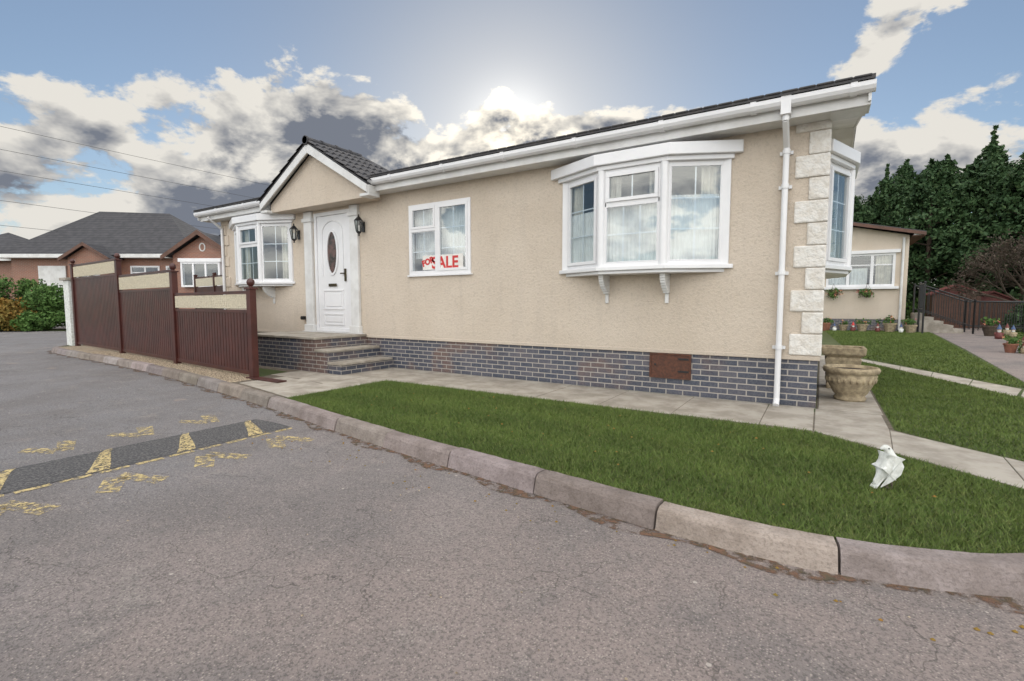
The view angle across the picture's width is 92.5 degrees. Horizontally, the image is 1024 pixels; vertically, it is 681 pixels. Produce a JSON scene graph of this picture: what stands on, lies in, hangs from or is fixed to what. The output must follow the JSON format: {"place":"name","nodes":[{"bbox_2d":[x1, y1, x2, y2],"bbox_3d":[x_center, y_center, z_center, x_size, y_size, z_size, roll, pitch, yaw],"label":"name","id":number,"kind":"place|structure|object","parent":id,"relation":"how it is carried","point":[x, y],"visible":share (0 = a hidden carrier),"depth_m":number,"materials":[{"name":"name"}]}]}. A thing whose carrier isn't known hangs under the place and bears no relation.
{"place":"outdoors","nodes":[
{"label":"outdoors","id":0,"kind":"place"},
{"bbox_2d":[0,328,65,330],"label":"verge","id":1,"kind":"structure","parent":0,"point":[58,329],"depth_m":24.96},
{"bbox_2d":[0,274,16,301],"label":"garden shrub","id":2,"kind":"object","parent":1,"relation":"on","point":[4,282],"visible":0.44,"depth_m":25.28,"materials":[{"name":"green plant"}]},
{"bbox_2d":[0,297,36,330],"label":"garden shrub","id":3,"kind":"object","parent":1,"relation":"on","point":[9,310],"visible":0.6,"depth_m":24.22,"materials":[{"name":"yellow plant"}]},
{"bbox_2d":[9,310,56,330],"bbox_3d":[-24.031,-0.993,24.591,1.703,1.053,1.658,-4,6,-41],"label":"garden shrub","id":4,"kind":"object","parent":1,"relation":"on","point":[30,321],"visible":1,"depth_m":24.27,"materials":[{"name":"green plant"}]},
{"bbox_2d":[11,278,61,327],"bbox_3d":[-25.562,-1.967,26.201,2.847,2.742,2.299,3,5,32],"label":"garden shrub","id":5,"kind":"object","parent":1,"relation":"on","point":[23,287],"visible":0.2,"depth_m":25.62,"materials":[{"name":"green plant"}]},
{"bbox_2d":[20,282,65,329],"bbox_3d":[-24.205,-1.789,25.426,2.346,2.507,2.968,-4,6,-43],"label":"garden shrub","id":6,"kind":"object","parent":1,"relation":"on","point":[50,294],"visible":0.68,"depth_m":24.98,"materials":[{"name":"green plant"}]},
{"bbox_2d":[55,301,65,325],"bbox_3d":[-22.599,-1.740,25.945,2.693,2.333,2.384,3,5,32],"label":"garden shrub","id":7,"kind":"object","parent":1,"relation":"on","point":[62,304],"visible":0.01,"depth_m":25.27,"materials":[{"name":"green plant"}]},
{"bbox_2d":[0,326,1023,680],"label":"road","id":8,"kind":"structure","parent":0,"point":[224,568],"depth_m":2.40,"materials":[{"name":"grey asphalt"}]},
{"bbox_2d":[0,211,202,324],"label":"brick bungalow","id":9,"kind":"object","parent":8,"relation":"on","point":[140,242],"visible":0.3,"depth_m":30.50,"materials":[{"name":"tile"}]},
{"bbox_2d":[38,266,66,324],"bbox_3d":[-28.450,-2.798,30.426,1.700,3.650,0.060,0,4,0],"label":"garage door","id":10,"kind":"structure","parent":9,"relation":"in","point":[50,274],"depth_m":30.30,"materials":[{"name":"white metal"}]},
{"bbox_2d":[76,266,168,277],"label":"window frames","id":11,"kind":"structure","parent":9,"relation":"in","point":[131,267],"depth_m":30.29,"materials":[{"name":"white plastic"}]},
{"bbox_2d":[83,268,169,276],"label":"window interiors","id":12,"kind":"structure","parent":9,"relation":"in","point":[134,269],"depth_m":30.34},
{"bbox_2d":[0,419,289,494],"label":"speed hump","id":13,"kind":"object","parent":8,"relation":"on","point":[29,476],"visible":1,"depth_m":4.38,"materials":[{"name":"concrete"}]},
{"bbox_2d":[0,420,291,495],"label":"speed hump markings","id":14,"kind":"object","parent":13,"relation":"on","point":[2,479],"visible":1,"depth_m":4.32,"materials":[{"name":"yellow paint"}]},
{"bbox_2d":[0,415,314,515],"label":"road markings","id":15,"kind":"object","parent":8,"relation":"on","point":[140,475],"visible":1,"depth_m":4.35,"materials":[{"name":"yellow paint"}]},
{"bbox_2d":[160,230,222,308],"bbox_3d":[-16.151,-4.111,31.556,8.300,6.200,8.450,0,4,0],"label":"brick bungalow","id":16,"kind":"object","parent":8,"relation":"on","point":[196,252],"visible":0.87,"depth_m":27.67,"materials":[{"name":"brick"}]},
{"bbox_2d":[34,443,910,679],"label":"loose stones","id":17,"kind":"object","parent":8,"relation":"on","point":[456,672],"visible":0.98,"depth_m":2.30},
{"bbox_2d":[47,350,1023,614],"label":"kerb dirt strip","id":18,"kind":"object","parent":8,"relation":"on","point":[725,552],"visible":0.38,"depth_m":2.86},
{"bbox_2d":[51,345,1023,598],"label":"kerb","id":19,"kind":"structure","parent":8,"relation":"on","point":[990,574],"depth_m":2.87,"materials":[{"name":"concrete"}]},
{"bbox_2d":[251,436,1023,640],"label":"fallen leaves","id":20,"kind":"object","parent":8,"relation":"on","point":[975,628],"visible":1,"depth_m":2.29,"materials":[{"name":"brown plant"}]},
{"bbox_2d":[0,0,1023,288],"label":"sky","id":21,"kind":"structure","parent":0,"point":[231,88],"materials":[{"name":"blue"}]},
{"bbox_2d":[62,318,1023,553],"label":"lawn","id":22,"kind":"structure","parent":0,"point":[827,339],"depth_m":3.87,"materials":[{"name":"plant"}]},
{"bbox_2d":[59,277,74,345],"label":"white gate pier","id":23,"kind":"structure","parent":22,"relation":"on","point":[68,311],"depth_m":14.67,"materials":[{"name":"paint"}]},
{"bbox_2d":[60,345,259,381],"bbox_3d":[-8.723,0.407,11.279,10.990,0.001,0.765,3,5,37],"label":"gravel strip","id":24,"kind":"object","parent":22,"relation":"on","point":[83,348],"visible":0.24,"depth_m":13.14,"materials":[{"name":"beige gravel"}]},
{"bbox_2d":[86,350,249,381],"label":"gravel pebbles","id":25,"kind":"object","parent":24,"relation":"on","point":[222,374],"visible":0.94,"depth_m":9.59,"materials":[{"name":"beige gravel"}]},
{"bbox_2d":[69,253,286,382],"bbox_3d":[-8.326,-0.868,11.116,11.617,2.575,0.229,3,5,37],"label":"garden fence","id":26,"kind":"object","parent":24,"relation":"on","point":[111,311],"visible":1,"depth_m":10.51,"materials":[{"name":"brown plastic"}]},
{"bbox_2d":[193,273,223,309],"bbox_3d":[-9.295,-1.093,15.979,5.757,2.300,0.100,4,6,40],"label":"garden fence","id":27,"kind":"object","parent":22,"relation":"on","point":[213,281],"visible":0.22,"depth_m":16.85,"materials":[{"name":"brown plastic"}]},
{"bbox_2d":[193,73,876,407],"bbox_3d":[-0.346,-1.910,11.689,13.940,4.609,7.080,3,5,32],"label":"park home bungalow","id":28,"kind":"object","parent":22,"relation":"on","point":[685,253],"visible":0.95,"depth_m":7.22,"materials":[{"name":"beige paint"}]},
{"bbox_2d":[289,223,299,242],"bbox_3d":[-4.795,-2.367,10.819,0.183,0.430,0.210,3,5,32],"label":"wall lantern","id":29,"kind":"object","parent":28,"relation":"attached to","point":[293,236],"depth_m":10.79,"materials":[{"name":"black metal"}]},
{"bbox_2d":[317,213,348,328],"bbox_3d":[-3.780,-1.434,10.406,0.990,2.410,0.045,3,5,32],"label":"door leaf","id":30,"kind":"structure","parent":28,"relation":"in","point":[324,281],"depth_m":10.37,"materials":[{"name":"white plastic"}]},
{"bbox_2d":[354,214,364,235],"bbox_3d":[-3.018,-2.284,9.704,0.183,0.430,0.210,3,5,32],"label":"wall lantern","id":31,"kind":"object","parent":28,"relation":"attached to","point":[358,229],"depth_m":9.66,"materials":[{"name":"black metal"}]},
{"bbox_2d":[407,197,472,276],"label":"kitchen window frames","id":32,"kind":"structure","parent":28,"relation":"in","point":[436,207],"depth_m":8.76,"materials":[{"name":"white plastic"}]},
{"bbox_2d":[422,253,462,269],"bbox_3d":[-1.255,-1.407,8.772,0.959,0.260,0.005,3,5,32],"label":"for sale sign","id":33,"kind":"object","parent":28,"relation":"attached to","point":[448,261],"visible":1,"depth_m":8.73,"materials":[{"name":"white paper"}]},
{"bbox_2d":[822,316,833,330],"bbox_3d":[14.683,-0.798,22.878,0.578,0.673,0.604,-1,4,-11],"label":"flower pot","id":34,"kind":"object","parent":22,"relation":"on","point":[827,323],"visible":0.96,"depth_m":22.76,"materials":[{"name":"ceramic"}]},
{"bbox_2d":[838,319,848,330],"bbox_3d":[15.317,-0.718,22.636,0.388,0.550,0.399,3,5,32],"label":"flower pot","id":35,"kind":"object","parent":22,"relation":"on","point":[843,326],"visible":1,"depth_m":22.54,"materials":[{"name":"stone"}]},
{"bbox_2d":[850,322,855,330],"bbox_3d":[15.395,-0.633,22.107,0.187,0.459,0.193,-3,5,-36],"label":"garden gnome","id":36,"kind":"object","parent":22,"relation":"on","point":[852,328],"visible":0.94,"depth_m":22.06,"materials":[{"name":"red ceramic"}]},
{"bbox_2d":[832,194,876,222],"bbox_3d":[22.116,-5.967,32.865,5.640,9.546,5.704,0,4,-4],"label":"conifer tree","id":37,"kind":"object","parent":22,"relation":"on","point":[858,215],"visible":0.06,"depth_m":31.94,"materials":[{"name":"green plant"}]},
{"bbox_2d":[855,318,871,330],"bbox_3d":[15.828,-0.717,22.096,0.654,0.628,0.507,3,5,38],"label":"flower pot","id":38,"kind":"object","parent":22,"relation":"on","point":[862,326],"visible":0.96,"depth_m":22.02,"materials":[{"name":"stone"}]},
{"bbox_2d":[823,255,903,330],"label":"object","id":39,"kind":"object","parent":22,"relation":"on","point":[862,260],"depth_m":23.45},
{"bbox_2d":[823,224,909,319],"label":"rendered walls","id":40,"kind":"structure","parent":39,"relation":"on","point":[881,304],"depth_m":22.49,"materials":[{"name":"beige paint"}]},
{"bbox_2d":[824,249,900,289],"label":"front window frames","id":41,"kind":"structure","parent":40,"relation":"attached to","point":[872,254],"depth_m":22.44,"materials":[{"name":"white plastic"}]},
{"bbox_2d":[826,283,843,299],"bbox_3d":[15.159,-2.297,23.103,0.865,0.782,0.799,-1,4,-13],"label":"hanging basket","id":42,"kind":"object","parent":41,"relation":"hanging from","point":[832,293],"visible":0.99,"depth_m":22.96,"materials":[{"name":"green plant"}]},
{"bbox_2d":[828,268,867,284],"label":"front window net curtains","id":43,"kind":"object","parent":41,"relation":"attached to","point":[857,276],"visible":0.68,"depth_m":22.93,"materials":[{"name":"white fabric"}]},
{"bbox_2d":[857,283,874,297],"bbox_3d":[16.161,-2.289,22.391,0.814,0.692,0.751,-4,6,-42],"label":"hanging basket","id":44,"kind":"object","parent":41,"relation":"hanging from","point":[864,293],"visible":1,"depth_m":22.31,"materials":[{"name":"green plant"}]},
{"bbox_2d":[875,255,892,283],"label":"front window curtains","id":45,"kind":"object","parent":41,"relation":"attached to","point":[883,274],"visible":1,"depth_m":22.36,"materials":[{"name":"white fabric"}]},
{"bbox_2d":[832,219,926,236],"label":"roof","id":46,"kind":"structure","parent":40,"relation":"on","point":[910,234],"depth_m":22.29,"materials":[{"name":"tile"}]},
{"bbox_2d":[832,220,926,245],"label":"bargeboards","id":47,"kind":"object","parent":46,"relation":"attached to","point":[914,238],"visible":0.33,"depth_m":21.77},
{"bbox_2d":[897,234,922,329],"bbox_3d":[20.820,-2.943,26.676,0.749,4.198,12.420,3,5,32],"label":"downpipe","id":48,"kind":"object","parent":40,"relation":"attached to","point":[901,283],"visible":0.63,"depth_m":21.86,"materials":[{"name":"white plastic"}]},
{"bbox_2d":[875,323,879,331],"bbox_3d":[16.149,-0.585,21.634,0.182,0.432,0.176,1,4,13],"label":"garden gnome","id":49,"kind":"object","parent":22,"relation":"on","point":[877,328],"visible":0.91,"depth_m":21.59,"materials":[{"name":"red ceramic"}]},
{"bbox_2d":[875,315,897,331],"bbox_3d":[16.589,-0.767,21.701,0.791,0.786,0.570,3,5,32],"label":"flower pot","id":50,"kind":"object","parent":22,"relation":"on","point":[890,326],"visible":0.94,"depth_m":21.53,"materials":[{"name":"stone"}]},
{"bbox_2d":[870,445,905,488],"bbox_3d":[2.534,0.855,3.318,0.169,0.302,0.129,0,4,0],"label":"white bird ornament","id":51,"kind":"object","parent":22,"relation":"on","point":[888,465],"visible":0.98,"depth_m":3.29,"materials":[{"name":"white ceramic"}]},
{"bbox_2d":[860,197,918,275],"bbox_3d":[27.306,-6.235,36.939,7.195,9.474,6.680,1,5,19],"label":"conifer tree","id":52,"kind":"object","parent":22,"relation":"on","point":[868,198],"visible":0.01,"depth_m":36.59,"materials":[{"name":"green plant"}]},
{"bbox_2d":[863,163,938,315],"bbox_3d":[25.121,-6.591,33.345,5.588,10.720,5.540,-1,4,-13],"label":"conifer tree","id":53,"kind":"object","parent":22,"relation":"on","point":[884,200],"visible":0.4,"depth_m":32.64,"materials":[{"name":"green plant"}]},
{"bbox_2d":[901,318,917,332],"bbox_3d":[17.140,-0.647,21.106,0.552,0.636,0.463,0,4,-1],"label":"flower pot","id":54,"kind":"object","parent":22,"relation":"on","point":[910,328],"visible":1,"depth_m":21.01,"materials":[{"name":"stone"}]},
{"bbox_2d":[873,158,956,313],"bbox_3d":[27.948,-7.156,35.012,6.730,11.598,6.806,-2,5,-24],"label":"conifer tree","id":55,"kind":"object","parent":22,"relation":"on","point":[904,177],"visible":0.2,"depth_m":34.37,"materials":[{"name":"green plant"}]},
{"bbox_2d":[905,298,925,319],"bbox_3d":[24.930,-1.865,29.155,2.633,1.909,2.768,3,5,32],"label":"hedge shrub","id":56,"kind":"object","parent":22,"relation":"on","point":[909,309],"visible":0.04,"depth_m":29.48,"materials":[{"name":"green plant"}]},
{"bbox_2d":[826,330,1023,387],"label":"back lawn grass","id":57,"kind":"structure","parent":22,"relation":"on","point":[909,341],"depth_m":12.23,"materials":[{"name":"green plant"}]},
{"bbox_2d":[861,361,1023,460],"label":"side lawn grass","id":58,"kind":"structure","parent":22,"relation":"on","point":[924,381],"depth_m":5.75,"materials":[{"name":"green plant"}]},
{"bbox_2d":[905,153,986,317],"bbox_3d":[30.296,-7.156,34.272,7.586,11.708,7.500,0,4,-2],"label":"conifer tree","id":59,"kind":"object","parent":22,"relation":"on","point":[949,163],"visible":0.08,"depth_m":33.53,"materials":[{"name":"green plant"}]},
{"bbox_2d":[884,158,1011,312],"bbox_3d":[26.301,-6.211,30.663,6.446,10.361,6.944,1,4,17],"label":"conifer tree","id":60,"kind":"object","parent":22,"relation":"on","point":[943,190],"visible":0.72,"depth_m":29.82,"materials":[{"name":"green plant"}]},
{"bbox_2d":[905,155,1023,314],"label":"conifer tree","id":61,"kind":"object","parent":22,"relation":"on","point":[979,177],"visible":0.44,"depth_m":30.10,"materials":[{"name":"green plant"}]},
{"bbox_2d":[912,281,1023,333],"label":"garden railings","id":62,"kind":"object","parent":22,"relation":"on","point":[922,296],"visible":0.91,"depth_m":20.95,"materials":[{"name":"black metal"}]},
{"bbox_2d":[916,125,1022,290],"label":"conifer tree","id":63,"kind":"object","parent":22,"relation":"on","point":[994,154],"visible":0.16,"depth_m":31.93,"materials":[{"name":"green plant"}]},
{"bbox_2d":[937,233,1023,305],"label":"bare tree","id":64,"kind":"object","parent":22,"relation":"on","point":[997,268],"visible":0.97,"depth_m":23.69,"materials":[{"name":"brown plant"}]},
{"bbox_2d":[953,152,1023,310],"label":"conifer tree","id":65,"kind":"object","parent":22,"relation":"on","point":[1015,181],"visible":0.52,"depth_m":28.18,"materials":[{"name":"green plant"}]},
{"bbox_2d":[967,229,1023,293],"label":"bare tree","id":66,"kind":"object","parent":22,"relation":"on","point":[1004,277],"visible":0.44,"depth_m":24.84,"materials":[{"name":"plant"}]},
{"bbox_2d":[979,291,1020,327],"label":"garden shed","id":67,"kind":"structure","parent":22,"relation":"on","point":[996,294],"depth_m":25.18,"materials":[{"name":"red paint"}]},
{"bbox_2d":[984,196,1023,292],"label":"conifer tree","id":68,"kind":"object","parent":22,"relation":"on","point":[1018,234],"visible":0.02,"depth_m":29.18,"materials":[{"name":"green plant"}]},
{"bbox_2d":[1003,323,1010,334],"bbox_3d":[19.714,-0.453,19.510,0.204,0.486,0.198,0,4,-1],"label":"garden gnome","id":69,"kind":"object","parent":22,"relation":"on","point":[1006,331],"visible":0.94,"depth_m":19.46,"materials":[{"name":"ceramic"}]},
{"bbox_2d":[1002,331,1023,343],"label":"lawn grass","id":70,"kind":"structure","parent":22,"relation":"on","point":[1018,334],"depth_m":18.47,"materials":[{"name":"green plant"}]},
{"bbox_2d":[1002,303,1023,330],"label":"hedge shrub","id":71,"kind":"object","parent":22,"relation":"on","point":[1018,323],"visible":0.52,"depth_m":21.92,"materials":[{"name":"green plant"}]},
{"bbox_2d":[1009,325,1017,337],"bbox_3d":[18.394,-0.339,17.982,0.204,0.486,0.198,0,4,1],"label":"garden gnome","id":72,"kind":"object","parent":22,"relation":"on","point":[1012,333],"visible":0.94,"depth_m":17.94,"materials":[{"name":"ceramic"}]},
{"bbox_2d":[231,355,1023,487],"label":"path","id":73,"kind":"structure","parent":0,"point":[869,428],"depth_m":5.96,"materials":[{"name":"concrete"}]},
{"bbox_2d":[258,331,392,374],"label":"entrance steps","id":74,"kind":"structure","parent":73,"relation":"on","point":[335,353],"depth_m":9.29,"materials":[{"name":"grey brick"}]},
{"bbox_2d":[822,345,866,387],"bbox_3d":[4.917,0.395,7.294,0.548,0.610,0.548,3,5,32],"label":"stone square planter","id":75,"kind":"object","parent":73,"relation":"on","point":[841,354],"visible":0.53,"depth_m":7.10,"materials":[{"name":"stone"}]},
{"bbox_2d":[822,364,880,401],"bbox_3d":[4.397,0.555,6.366,0.630,0.430,0.630,3,5,32],"label":"stone urn planter","id":76,"kind":"object","parent":73,"relation":"on","point":[851,383],"visible":1,"depth_m":6.20,"materials":[{"name":"stone"}]},
{"bbox_2d":[861,359,1023,397],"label":"path","id":77,"kind":"structure","parent":0,"point":[997,388],"depth_m":7.97,"materials":[{"name":"concrete"}]},
{"bbox_2d":[934,328,1023,381],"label":"side road","id":78,"kind":"structure","parent":0,"point":[989,349],"depth_m":13.43,"materials":[{"name":"concrete"}]},
{"bbox_2d":[910,313,963,333],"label":"neighbour steps","id":79,"kind":"structure","parent":78,"relation":"on","point":[931,325],"depth_m":21.17,"materials":[{"name":"concrete"}]},
{"bbox_2d":[925,284,985,327],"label":"garden shed","id":80,"kind":"structure","parent":78,"relation":"on","point":[935,302],"depth_m":25.60,"materials":[{"name":"red paint"}]},
{"bbox_2d":[981,317,1000,335],"bbox_3d":[18.634,-0.552,19.048,0.594,0.752,0.703,3,5,32],"label":"flower pot","id":81,"kind":"object","parent":78,"relation":"on","point":[990,328],"visible":0.98,"depth_m":18.97,"materials":[{"name":"brown ceramic"}]},
{"bbox_2d":[994,324,1003,338],"bbox_3d":[17.353,-0.327,17.455,0.227,0.540,0.220,0,4,-2],"label":"garden gnome","id":82,"kind":"object","parent":78,"relation":"on","point":[998,334],"visible":0.98,"depth_m":17.41,"materials":[{"name":"red ceramic"}]},
{"bbox_2d":[1002,336,1018,352],"bbox_3d":[12.776,0.089,12.554,0.474,0.442,0.314,-3,5,-37],"label":"flower pot","id":83,"kind":"object","parent":78,"relation":"on","point":[1011,346],"visible":1,"depth_m":12.49,"materials":[{"name":"ceramic"}]},
{"bbox_2d":[1020,343,1023,353],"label":"garden gnome","id":84,"kind":"object","parent":78,"relation":"on","point":[1022,350],"visible":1,"depth_m":12.28,"materials":[{"name":"ceramic"}]},
{"label":"ground","id":85,"kind":"structure","parent":0,"visible":0},
{"bbox_2d":[0,233,28,298],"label":"brick bungalow","id":86,"kind":"object","parent":85,"relation":"on","point":[7,240],"visible":0.05,"depth_m":32.02,"materials":[{"name":"tile"}]},
{"bbox_3d":[-49.116,-5.508,0.978,1.400,13.600,0.309,3,5,32],"label":"utility pole","id":87,"kind":"object","parent":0,"visible":0},
{"bbox_2d":[0,170,209,205],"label":"overhead cable","id":88,"kind":"object","parent":87,"relation":"attached to","point":[100,187],"visible":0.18,"depth_m":33.66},
{"bbox_2d":[0,200,216,228],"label":"overhead cable","id":89,"kind":"object","parent":87,"relation":"attached to","point":[83,211],"visible":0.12,"depth_m":31.95,"materials":[{"name":"black rubber"}]},
{"bbox_2d":[0,149,251,197],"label":"overhead cable","id":90,"kind":"object","parent":87,"relation":"attached to","point":[119,172],"visible":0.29,"depth_m":34.44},
{"bbox_2d":[0,126,265,184],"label":"overhead cable","id":91,"kind":"object","parent":87,"relation":"attached to","point":[122,153],"visible":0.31,"depth_m":34.43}
]}

